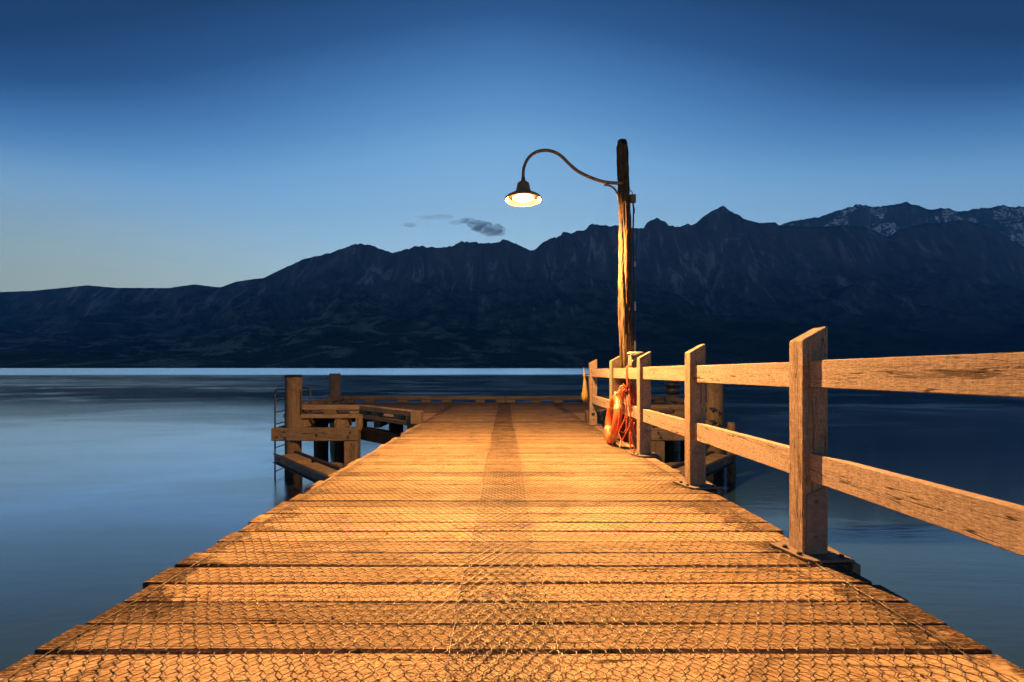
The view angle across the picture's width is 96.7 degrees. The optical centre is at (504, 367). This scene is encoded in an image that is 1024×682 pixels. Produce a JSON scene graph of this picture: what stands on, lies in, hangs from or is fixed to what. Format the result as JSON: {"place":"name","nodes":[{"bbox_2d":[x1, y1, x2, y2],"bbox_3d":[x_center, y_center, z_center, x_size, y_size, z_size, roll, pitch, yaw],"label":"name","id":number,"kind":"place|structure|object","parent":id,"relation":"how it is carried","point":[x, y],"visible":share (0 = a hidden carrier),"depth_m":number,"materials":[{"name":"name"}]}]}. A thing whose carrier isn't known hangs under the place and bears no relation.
{"place":"outdoors","nodes":[
{"label":"outdoors","id":0,"kind":"place"},
{"bbox_2d":[0,206,1023,367],"bbox_3d":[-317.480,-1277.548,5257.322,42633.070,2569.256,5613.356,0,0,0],"label":"hills","id":1,"kind":"structure","parent":0,"point":[724,284],"depth_m":6128.28,"materials":[{"name":"black stone"}]},
{"bbox_2d":[0,368,1023,671],"bbox_3d":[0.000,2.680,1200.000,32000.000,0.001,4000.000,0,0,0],"label":"lake water","id":2,"kind":"structure","parent":0,"point":[120,486],"depth_m":11.86,"materials":[{"name":"blue liquid"}]},
{"bbox_2d":[271,373,737,482],"bbox_3d":[0.002,2.803,11.352,11.357,5.265,7.466,0,0,0],"label":"wharf head","id":3,"kind":"object","parent":2,"relation":"in","point":[342,436],"visible":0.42,"depth_m":10.97},
{"bbox_2d":[274,387,310,477],"bbox_3d":[-5.270,2.111,11.353,0.676,3.222,0.576,0,0,0],"label":"ladder","id":4,"kind":"object","parent":3,"relation":"attached to","point":[275,423],"visible":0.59,"depth_m":11.08,"materials":[{"name":"metal"}]},
{"bbox_2d":[304,403,454,412],"bbox_3d":[-3.378,1.145,13.136,3.788,0.012,3.414,0,0,0],"label":"chicken wire","id":5,"kind":"object","parent":3,"relation":"on","point":[424,406],"visible":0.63,"depth_m":13.44,"materials":[{"name":"grey metal"}]},
{"bbox_2d":[553,403,673,412],"bbox_3d":[3.373,1.145,13.130,3.764,0.013,3.424,0,0,0],"label":"chicken wire","id":6,"kind":"object","parent":3,"relation":"on","point":[586,407],"visible":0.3,"depth_m":13.10,"materials":[{"name":"brown metal"}]},
{"bbox_2d":[663,387,682,393],"bbox_3d":[5.479,0.726,14.787,0.588,0.267,0.588,0,0,0],"label":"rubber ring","id":7,"kind":"object","parent":3,"relation":"attached to","point":[672,390],"visible":0.91,"depth_m":14.55,"materials":[{"name":"black rubber"}]},
{"bbox_2d":[664,380,681,386],"bbox_3d":[5.479,0.528,14.787,0.524,0.225,0.524,0,0,0],"label":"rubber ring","id":8,"kind":"object","parent":3,"relation":"attached to","point":[667,383],"visible":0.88,"depth_m":14.58,"materials":[{"name":"black rubber"}]},
{"bbox_2d":[0,423,1023,681],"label":"jetty","id":9,"kind":"object","parent":2,"relation":"in","point":[912,613],"visible":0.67,"depth_m":2.12,"materials":[{"name":"brown wood"}]},
{"bbox_2d":[0,403,563,681],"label":"chicken wire","id":10,"kind":"object","parent":9,"relation":"on","point":[447,412],"visible":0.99,"depth_m":2.43,"materials":[{"name":"metal"}]},
{"bbox_2d":[344,647,684,653],"bbox_3d":[0.038,1.076,1.719,1.290,0.030,0.035,0,0,0],"label":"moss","id":11,"kind":"object","parent":9,"relation":"on","point":[571,652],"visible":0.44,"depth_m":1.72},
{"bbox_2d":[505,139,635,442],"bbox_3d":[1.026,0.026,6.950,2.042,7.112,0.568,0,0,0],"label":"street lamp","id":12,"kind":"object","parent":9,"relation":"on","point":[523,195],"visible":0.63,"depth_m":6.97,"materials":[{"name":"brown wood"}]},
{"bbox_2d":[604,394,622,445],"bbox_3d":[1.605,0.795,6.700,0.227,0.811,0.804,0,0,0],"label":"lifebuoy","id":13,"kind":"object","parent":9,"relation":"on","point":[613,420],"visible":0.94,"depth_m":6.47,"materials":[{"name":"plastic"}]},
{"bbox_2d":[445,402,1017,681],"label":"chicken wire","id":14,"kind":"object","parent":9,"relation":"on","point":[517,408],"visible":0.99,"depth_m":2.44,"materials":[{"name":"metal"}]},
{"bbox_2d":[584,327,1023,575],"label":"fence","id":15,"kind":"object","parent":9,"relation":"on","point":[809,374],"visible":0.88,"depth_m":2.58,"materials":[{"name":"brown wood"}]},
{"bbox_2d":[581,367,588,400],"bbox_3d":[1.613,0.329,9.002,0.179,0.670,0.122,0,0,0],"label":"buoy","id":16,"kind":"object","parent":15,"relation":"hanging from","point":[584,395],"visible":1,"depth_m":8.97,"materials":[{"name":"plastic"}]},
{"bbox_2d":[614,365,636,450],"bbox_3d":[1.762,0.543,6.379,0.372,1.150,0.641,0,0,6],"label":"throw rope","id":17,"kind":"object","parent":15,"relation":"hanging from","point":[631,398],"visible":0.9,"depth_m":6.27,"materials":[{"name":"orange fabric"}]},
{"bbox_2d":[627,352,643,446],"bbox_3d":[1.953,2.424,6.785,0.195,5.312,0.209,0,0,0],"label":"mooring post","id":18,"kind":"object","parent":2,"relation":"in","point":[632,358],"visible":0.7,"depth_m":6.71,"materials":[{"name":"brown wood"}]},
{"bbox_2d":[0,0,1023,291],"label":"sky","id":19,"kind":"structure","parent":0,"point":[144,143],"materials":[{"name":"blue"}]},
{"bbox_2d":[781,202,1023,246],"bbox_3d":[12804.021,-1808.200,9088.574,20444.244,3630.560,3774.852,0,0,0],"label":"snowy mountain","id":20,"kind":"structure","parent":0,"point":[889,220],"depth_m":9762.53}
]}

